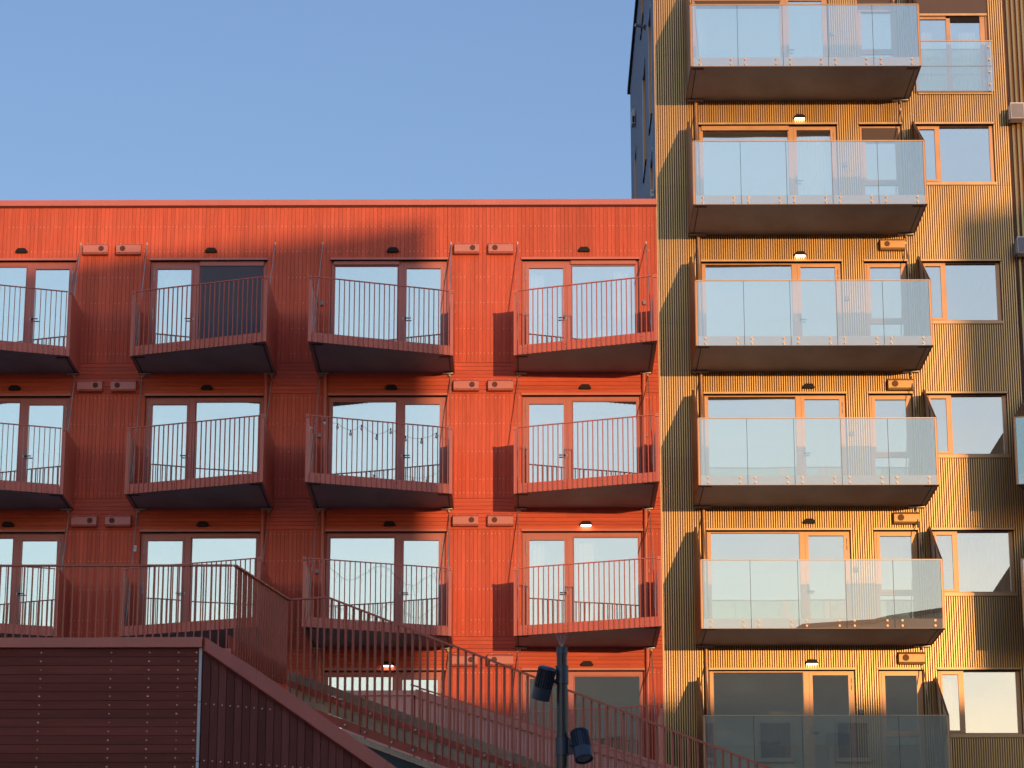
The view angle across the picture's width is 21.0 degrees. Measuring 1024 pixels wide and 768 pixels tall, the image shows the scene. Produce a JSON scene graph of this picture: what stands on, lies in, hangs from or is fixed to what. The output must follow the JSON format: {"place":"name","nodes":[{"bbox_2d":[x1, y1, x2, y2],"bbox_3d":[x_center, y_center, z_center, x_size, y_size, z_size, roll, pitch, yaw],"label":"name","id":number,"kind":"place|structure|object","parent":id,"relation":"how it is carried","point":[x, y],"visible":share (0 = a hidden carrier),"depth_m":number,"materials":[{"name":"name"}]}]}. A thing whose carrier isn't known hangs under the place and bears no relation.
{"place":"outdoors","nodes":[
{"label":"outdoors","id":0,"kind":"place"},
{"bbox_2d":[0,637,395,767],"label":"timber stair house","id":1,"kind":"structure","parent":0,"point":[133,702],"depth_m":30.27,"materials":[{"name":"red wood"}]},
{"bbox_2d":[0,0,634,199],"label":"sky","id":2,"kind":"structure","parent":0,"point":[100,99],"materials":[{"name":"blue"}]},
{"bbox_2d":[0,199,663,762],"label":"red apartment building","id":3,"kind":"structure","parent":0,"point":[264,481],"depth_m":58.07,"materials":[{"name":"red painted wood cladding"},{"name":"maroon steel"},{"name":"glass"}]},
{"bbox_2d":[1,522,13,526],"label":"wall lamp","id":4,"kind":"object","parent":3,"relation":"attached to","point":[7,524],"visible":1,"depth_m":57.73,"materials":[{"name":"black plastic"}]},
{"bbox_2d":[8,385,20,390],"bbox_3d":[-10.544,0.079,58.561,0.260,0.107,0.075,0,-16,0],"label":"wall lamp","id":5,"kind":"object","parent":3,"relation":"attached to","point":[14,388],"visible":1,"depth_m":58.52,"materials":[{"name":"black plastic"}]},
{"bbox_2d":[15,248,27,252],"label":"wall lamp","id":6,"kind":"object","parent":3,"relation":"attached to","point":[21,250],"visible":1,"depth_m":59.34,"materials":[{"name":"black plastic"}]},
{"bbox_2d":[0,530,64,626],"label":"balcony door","id":7,"kind":"structure","parent":3,"relation":"in","point":[17,547],"depth_m":57.65,"materials":[{"name":"clear glass"}]},
{"bbox_2d":[0,394,70,485],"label":"balcony door","id":8,"kind":"structure","parent":3,"relation":"in","point":[50,410],"depth_m":58.43,"materials":[{"name":"clear glass"}]},
{"bbox_2d":[0,258,76,345],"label":"balcony door","id":9,"kind":"structure","parent":3,"relation":"in","point":[44,275],"depth_m":59.23,"materials":[{"name":"clear glass"}]},
{"bbox_2d":[71,515,97,527],"bbox_3d":[-8.939,2.854,57.731,0.538,0.261,0.167,0,-16,0],"label":"vent box","id":10,"kind":"object","parent":3,"relation":"attached to","point":[83,521],"visible":1,"depth_m":57.67,"materials":[{"name":"red plastic"}]},
{"bbox_2d":[77,380,102,391],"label":"vent box","id":11,"kind":"object","parent":3,"relation":"attached to","point":[89,385],"visible":1,"depth_m":58.45,"materials":[{"name":"red plastic"}]},
{"bbox_2d":[83,243,108,255],"bbox_3d":[-8.939,-2.903,59.330,0.538,0.261,0.167,0,-16,0],"label":"vent box","id":12,"kind":"object","parent":3,"relation":"attached to","point":[95,249],"visible":1,"depth_m":59.26,"materials":[{"name":"red plastic"}]},
{"bbox_2d":[105,515,131,526],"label":"vent box","id":13,"kind":"object","parent":3,"relation":"attached to","point":[118,520],"visible":1,"depth_m":57.66,"materials":[{"name":"red metal"}]},
{"bbox_2d":[110,380,136,391],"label":"vent box","id":14,"kind":"object","parent":3,"relation":"attached to","point":[123,386],"visible":1,"depth_m":58.44,"materials":[{"name":"red metal"}]},
{"bbox_2d":[116,243,141,255],"bbox_3d":[-8.229,-2.905,59.325,0.538,0.261,0.167,0,-16,0],"label":"vent box","id":15,"kind":"object","parent":3,"relation":"attached to","point":[128,249],"visible":1,"depth_m":59.26,"materials":[{"name":"red metal"}]},
{"bbox_2d":[139,529,259,624],"bbox_3d":[-6.513,4.200,57.483,2.540,2.364,0.187,0,-16,0],"label":"balcony door","id":16,"kind":"structure","parent":3,"relation":"in","point":[158,546],"depth_m":57.66,"materials":[{"name":"clear glass"}]},
{"bbox_2d":[197,521,208,526],"bbox_3d":[-6.464,2.923,57.740,0.260,0.107,0.075,0,-16,0],"label":"wall lamp","id":17,"kind":"object","parent":3,"relation":"attached to","point":[202,524],"visible":1,"depth_m":57.70,"materials":[{"name":"black plastic"}]},
{"bbox_2d":[144,393,263,482],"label":"balcony door","id":18,"kind":"structure","parent":3,"relation":"in","point":[161,408],"depth_m":58.42,"materials":[{"name":"clear glass"}]},
{"bbox_2d":[201,385,212,389],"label":"wall lamp","id":19,"kind":"object","parent":3,"relation":"attached to","point":[206,387],"visible":1,"depth_m":58.50,"materials":[{"name":"black plastic"}]},
{"bbox_2d":[149,258,267,344],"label":"balcony door","id":20,"kind":"structure","parent":3,"relation":"in","point":[163,274],"depth_m":59.19,"materials":[{"name":"clear glass"}]},
{"bbox_2d":[205,248,216,252],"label":"wall lamp","id":21,"kind":"object","parent":3,"relation":"attached to","point":[210,250],"visible":1,"depth_m":59.31,"materials":[{"name":"black plastic"}]},
{"bbox_2d":[307,560,445,594],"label":"string lights","id":22,"kind":"object","parent":3,"relation":"attached to","point":[381,575],"visible":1,"depth_m":55.60,"materials":[{"name":"plastic"}]},
{"bbox_2d":[310,419,445,443],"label":"string lights","id":23,"kind":"object","parent":3,"relation":"attached to","point":[350,433],"visible":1,"depth_m":56.26,"materials":[{"name":"plastic"}]},
{"bbox_2d":[324,668,445,727],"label":"balcony door","id":24,"kind":"structure","parent":3,"relation":"in","point":[341,670],"depth_m":56.95,"materials":[{"name":"clear glass"}]},
{"bbox_2d":[325,529,446,625],"bbox_3d":[-2.633,4.193,57.456,2.540,2.364,0.187,0,-16,0],"label":"balcony door","id":25,"kind":"structure","parent":3,"relation":"in","point":[421,547],"depth_m":57.59,"materials":[{"name":"glass"}]},
{"bbox_2d":[328,393,447,483],"bbox_3d":[-2.633,1.355,58.244,2.540,2.364,0.187,0,-16,0],"label":"balcony door","id":26,"kind":"structure","parent":3,"relation":"in","point":[432,411],"depth_m":58.37,"materials":[{"name":"clear glass"}]},
{"bbox_2d":[384,661,393,666],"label":"wall lamp","id":27,"kind":"object","parent":3,"relation":"attached to","point":[386,663],"visible":0.65,"depth_m":56.89,"materials":[{"name":"black plastic"}]},
{"bbox_2d":[330,257,447,344],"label":"balcony door","id":28,"kind":"structure","parent":3,"relation":"in","point":[405,271],"depth_m":59.19,"materials":[{"name":"clear glass"}]},
{"bbox_2d":[383,521,395,525],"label":"wall lamp","id":29,"kind":"object","parent":3,"relation":"attached to","point":[389,523],"visible":1,"depth_m":57.67,"materials":[{"name":"black plastic"}]},
{"bbox_2d":[385,384,396,389],"bbox_3d":[-2.559,0.063,58.505,0.260,0.107,0.075,0,-16,0],"label":"wall lamp","id":30,"kind":"object","parent":3,"relation":"attached to","point":[390,387],"visible":1,"depth_m":58.47,"materials":[{"name":"black plastic"}]},
{"bbox_2d":[387,247,398,251],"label":"wall lamp","id":31,"kind":"object","parent":3,"relation":"attached to","point":[392,249],"visible":1,"depth_m":59.29,"materials":[{"name":"black plastic"}]},
{"bbox_2d":[452,654,477,666],"bbox_3d":[-0.969,5.676,56.888,0.538,0.261,0.167,0,-16,0],"label":"vent box","id":32,"kind":"object","parent":3,"relation":"attached to","point":[461,660],"visible":0.58,"depth_m":56.82,"materials":[{"name":"red plastic"}]},
{"bbox_2d":[453,514,477,526],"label":"vent box","id":33,"kind":"object","parent":3,"relation":"attached to","point":[465,520],"visible":1,"depth_m":57.61,"materials":[{"name":"red plastic"}]},
{"bbox_2d":[454,379,478,391],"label":"vent box","id":34,"kind":"object","parent":3,"relation":"attached to","point":[466,385],"visible":1,"depth_m":58.40,"materials":[{"name":"red plastic"}]},
{"bbox_2d":[454,243,478,254],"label":"vent box","id":35,"kind":"object","parent":3,"relation":"attached to","point":[466,248],"visible":1,"depth_m":59.21,"materials":[{"name":"red plastic"}]},
{"bbox_2d":[487,653,512,666],"bbox_3d":[-0.239,5.675,56.882,0.538,0.261,0.167,0,-16,0],"label":"vent box","id":36,"kind":"object","parent":3,"relation":"attached to","point":[506,659],"visible":0.69,"depth_m":56.82,"materials":[{"name":"red plastic"}]},
{"bbox_2d":[488,379,512,391],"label":"vent box","id":37,"kind":"object","parent":3,"relation":"attached to","point":[500,385],"visible":1,"depth_m":58.39,"materials":[{"name":"red plastic"}]},
{"bbox_2d":[488,514,512,526],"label":"vent box","id":38,"kind":"object","parent":3,"relation":"attached to","point":[500,520],"visible":1,"depth_m":57.60,"materials":[{"name":"red plastic"}]},
{"bbox_2d":[488,242,512,254],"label":"vent box","id":39,"kind":"object","parent":3,"relation":"attached to","point":[500,248],"visible":1,"depth_m":59.20,"materials":[{"name":"red plastic"}]},
{"bbox_2d":[521,257,639,344],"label":"balcony door","id":40,"kind":"structure","parent":3,"relation":"in","point":[535,274],"depth_m":59.16,"materials":[{"name":"clear glass"}]},
{"bbox_2d":[521,393,640,482],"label":"balcony door","id":41,"kind":"structure","parent":3,"relation":"in","point":[537,408],"depth_m":58.36,"materials":[{"name":"clear glass"}]},
{"bbox_2d":[521,529,642,624],"bbox_3d":[1.467,4.185,57.427,2.540,2.364,0.187,0,-16,0],"label":"balcony door","id":42,"kind":"structure","parent":3,"relation":"in","point":[541,547],"depth_m":57.55,"materials":[{"name":"clear glass"}]},
{"bbox_2d":[522,668,644,756],"bbox_3d":[1.467,7.008,56.643,2.540,2.364,0.187,0,-16,0],"label":"balcony door","id":43,"kind":"structure","parent":3,"relation":"in","point":[615,687],"depth_m":56.84,"materials":[{"name":"clear glass"}]},
{"bbox_2d":[578,247,589,251],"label":"wall lamp","id":44,"kind":"object","parent":3,"relation":"attached to","point":[583,249],"visible":1,"depth_m":59.26,"materials":[{"name":"black plastic"}]},
{"bbox_2d":[579,384,590,388],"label":"wall lamp","id":45,"kind":"object","parent":3,"relation":"attached to","point":[584,386],"visible":1,"depth_m":58.44,"materials":[{"name":"black plastic"}]},
{"bbox_2d":[580,521,591,525],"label":"wall lamp","id":46,"kind":"object","parent":3,"relation":"attached to","point":[585,523],"visible":1,"depth_m":57.65,"materials":[{"name":"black plastic"}]},
{"bbox_2d":[581,661,592,665],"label":"wall lamp","id":47,"kind":"object","parent":3,"relation":"attached to","point":[586,663],"visible":1,"depth_m":56.85,"materials":[{"name":"black plastic"}]},
{"bbox_2d":[0,564,770,767],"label":"railing","id":48,"kind":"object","parent":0,"point":[356,711],"depth_m":34.98,"materials":[{"name":"red metal"}]},
{"bbox_2d":[627,0,1023,767],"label":"gold apartment tower","id":49,"kind":"structure","parent":0,"point":[755,186],"depth_m":58.33,"materials":[{"name":"brown metal"}]},
{"bbox_2d":[631,109,635,127],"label":"side wall light","id":50,"kind":"object","parent":49,"relation":"attached to","point":[633,117],"visible":1,"depth_m":71.33,"materials":[{"name":"metal"}]},
{"bbox_2d":[635,159,636,198],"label":"side window","id":51,"kind":"structure","parent":49,"relation":"in","point":[635,159],"depth_m":72.02,"materials":[{"name":"brown metal"}]},
{"bbox_2d":[634,23,644,29],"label":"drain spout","id":52,"kind":"object","parent":49,"relation":"attached to","point":[639,26],"visible":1,"depth_m":65.28,"materials":[{"name":"metal"}]},
{"bbox_2d":[640,0,642,39],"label":"side window","id":53,"kind":"structure","parent":49,"relation":"in","point":[641,0],"depth_m":67.88,"materials":[{"name":"brown metal"}]},
{"bbox_2d":[643,80,645,182],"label":"side window","id":54,"kind":"structure","parent":49,"relation":"in","point":[644,98],"depth_m":66.58,"materials":[{"name":"brown metal"}]},
{"bbox_2d":[648,26,651,135],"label":"side window","id":55,"kind":"structure","parent":49,"relation":"in","point":[649,27],"depth_m":63.32,"materials":[{"name":"brown metal"}]},
{"bbox_2d":[650,167,652,198],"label":"side window","id":56,"kind":"structure","parent":49,"relation":"in","point":[651,169],"depth_m":62.75,"materials":[{"name":"brown metal"}]},
{"bbox_2d":[692,0,828,57],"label":"balcony door","id":57,"kind":"structure","parent":49,"relation":"in","point":[759,26],"depth_m":60.77,"materials":[{"name":"clear glass"}]},
{"bbox_2d":[698,122,837,194],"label":"balcony door","id":58,"kind":"structure","parent":49,"relation":"in","point":[810,165],"depth_m":59.96,"materials":[{"name":"clear glass"}]},
{"bbox_2d":[701,259,842,335],"bbox_3d":[5.564,-1.500,58.973,3.025,2.376,0.191,0,-16,0],"label":"balcony door","id":59,"kind":"structure","parent":49,"relation":"in","point":[765,307],"depth_m":59.12,"materials":[{"name":"clear glass"}]},
{"bbox_2d":[703,392,847,474],"bbox_3d":[5.564,1.333,58.187,3.025,2.376,0.191,0,-16,0],"label":"balcony door","id":60,"kind":"structure","parent":49,"relation":"in","point":[770,444],"depth_m":58.32,"materials":[{"name":"clear glass"}]},
{"bbox_2d":[706,528,851,618],"bbox_3d":[5.564,4.175,57.397,3.025,2.376,0.191,0,-16,0],"label":"balcony door","id":61,"kind":"structure","parent":49,"relation":"in","point":[823,590],"depth_m":57.51,"materials":[{"name":"clear glass"}]},
{"bbox_2d":[709,668,856,767],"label":"balcony door","id":62,"kind":"structure","parent":49,"relation":"in","point":[828,742],"depth_m":56.70,"materials":[{"name":"glass"}]},
{"bbox_2d":[794,114,805,119],"bbox_3d":[6.256,-5.815,60.072,0.260,0.111,0.075,0,-16,0],"label":"wall lamp","id":63,"kind":"object","parent":49,"relation":"attached to","point":[799,117],"visible":1,"depth_m":60.03,"materials":[{"name":"black plastic"}]},
{"bbox_2d":[794,251,805,256],"bbox_3d":[6.181,-2.794,59.234,0.260,0.111,0.075,0,-16,0],"label":"wall lamp","id":64,"kind":"object","parent":49,"relation":"attached to","point":[800,254],"visible":1,"depth_m":59.20,"materials":[{"name":"black plastic"}]},
{"bbox_2d":[802,383,814,388],"bbox_3d":[6.276,0.042,58.446,0.260,0.107,0.075,0,-16,0],"label":"wall lamp","id":65,"kind":"object","parent":49,"relation":"attached to","point":[808,386],"visible":1,"depth_m":58.41,"materials":[{"name":"black plastic"}]},
{"bbox_2d":[803,518,815,523],"bbox_3d":[6.206,2.860,57.663,0.260,0.107,0.075,0,-16,0],"label":"wall lamp","id":66,"kind":"object","parent":49,"relation":"attached to","point":[809,521],"visible":1,"depth_m":57.63,"materials":[{"name":"black plastic"}]},
{"bbox_2d":[805,659,817,664],"bbox_3d":[6.176,5.719,56.869,0.260,0.111,0.075,0,-16,0],"label":"wall lamp","id":67,"kind":"object","parent":49,"relation":"attached to","point":[811,661],"visible":1,"depth_m":56.83,"materials":[{"name":"black plastic"}]},
{"bbox_2d":[855,0,897,56],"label":"window","id":68,"kind":"structure","parent":49,"relation":"in","point":[883,37],"depth_m":60.74,"materials":[{"name":"clear glass"}]},
{"bbox_2d":[858,122,902,194],"bbox_3d":[8.006,-4.521,59.792,0.940,2.376,0.186,0,-16,0],"label":"window","id":69,"kind":"structure","parent":49,"relation":"in","point":[888,170],"depth_m":59.93,"materials":[{"name":"glass"}]},
{"bbox_2d":[863,259,908,335],"bbox_3d":[8.006,-1.505,58.954,0.940,2.376,0.186,0,-16,0],"label":"window","id":70,"kind":"structure","parent":49,"relation":"in","point":[894,305],"depth_m":59.09,"materials":[{"name":"clear glass"}]},
{"bbox_2d":[868,391,913,474],"bbox_3d":[8.006,1.327,58.167,0.940,2.376,0.186,0,-16,0],"label":"window","id":71,"kind":"structure","parent":49,"relation":"in","point":[899,436],"depth_m":58.29,"materials":[{"name":"brown glass"}]},
{"bbox_2d":[880,239,904,250],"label":"vent box","id":72,"kind":"object","parent":49,"relation":"attached to","point":[892,244],"visible":1,"depth_m":59.16,"materials":[{"name":"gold metal"}]},
{"bbox_2d":[873,528,919,617],"bbox_3d":[8.006,4.170,57.378,0.940,2.376,0.186,0,-16,0],"label":"window","id":73,"kind":"structure","parent":49,"relation":"in","point":[889,543],"depth_m":57.48,"materials":[{"name":"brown glass"}]},
{"bbox_2d":[887,378,913,390],"bbox_3d":[8.215,-0.002,58.396,0.538,0.261,0.167,0,-16,0],"label":"vent box","id":74,"kind":"object","parent":49,"relation":"attached to","point":[899,384],"visible":1,"depth_m":58.33,"materials":[{"name":"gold metal"}]},
{"bbox_2d":[878,668,925,767],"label":"window","id":75,"kind":"structure","parent":49,"relation":"in","point":[901,692],"depth_m":56.67,"materials":[{"name":"brown glass"}]},
{"bbox_2d":[893,512,919,524],"bbox_3d":[8.230,2.787,57.621,0.538,0.261,0.167,0,-16,0],"label":"vent box","id":76,"kind":"object","parent":49,"relation":"attached to","point":[905,518],"visible":1,"depth_m":57.56,"materials":[{"name":"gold metal"}]},
{"bbox_2d":[898,652,924,664],"bbox_3d":[8.220,5.630,56.832,0.538,0.261,0.167,0,-16,0],"label":"vent box","id":77,"kind":"object","parent":49,"relation":"attached to","point":[911,658],"visible":1,"depth_m":56.76,"materials":[{"name":"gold metal"}]},
{"bbox_2d":[916,0,993,94],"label":"window","id":78,"kind":"structure","parent":49,"relation":"in","point":[953,46],"depth_m":60.61,"materials":[{"name":"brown glass"}]},
{"bbox_2d":[914,122,996,185],"bbox_3d":[9.611,-4.974,59.907,1.730,1.441,0.188,0,-16,0],"label":"window","id":79,"kind":"structure","parent":49,"relation":"in","point":[956,153],"depth_m":59.97,"materials":[{"name":"clear glass"}]},
{"bbox_2d":[921,259,1003,323],"bbox_3d":[9.611,-1.959,59.069,1.730,1.441,0.188,0,-16,0],"label":"window","id":80,"kind":"structure","parent":49,"relation":"in","point":[963,291],"depth_m":59.13,"materials":[{"name":"brown glass"}]},
{"bbox_2d":[926,391,1009,457],"bbox_3d":[9.611,0.874,58.282,1.730,1.441,0.188,0,-16,0],"label":"window","id":81,"kind":"structure","parent":49,"relation":"in","point":[970,424],"depth_m":58.34,"materials":[{"name":"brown glass"}]},
{"bbox_2d":[931,528,1016,595],"bbox_3d":[9.611,3.717,57.493,1.730,1.441,0.188,0,-16,0],"label":"window","id":82,"kind":"structure","parent":49,"relation":"in","point":[976,561],"depth_m":57.55,"materials":[{"name":"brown glass"}]},
{"bbox_2d":[937,667,1023,737],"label":"window","id":83,"kind":"structure","parent":49,"relation":"in","point":[981,702],"depth_m":56.77,"materials":[{"name":"brown glass"}]},
{"bbox_2d":[1006,102,1023,123],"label":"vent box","id":84,"kind":"object","parent":49,"relation":"attached to","point":[1014,112],"visible":1,"depth_m":59.67,"materials":[{"name":"white plastic"}]},
{"bbox_2d":[1013,236,1023,257],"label":"flood light","id":85,"kind":"object","parent":49,"relation":"attached to","point":[1018,247],"visible":1,"depth_m":58.86,"materials":[{"name":"white plastic"}]},
{"bbox_3d":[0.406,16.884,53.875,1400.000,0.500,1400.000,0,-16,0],"label":"ground","id":86,"kind":"structure","parent":0,"visible":0},
{"bbox_2d":[341,684,678,767],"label":"ramp parapet","id":87,"kind":"structure","parent":86,"relation":"on","point":[500,729],"depth_m":41.33,"materials":[{"name":"red metal"}]},
{"bbox_2d":[531,631,592,767],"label":"lamp post","id":88,"kind":"object","parent":86,"relation":"on","point":[578,743],"visible":1,"depth_m":29.07,"materials":[{"name":"dark grey metal"},{"name":"black plastic"}]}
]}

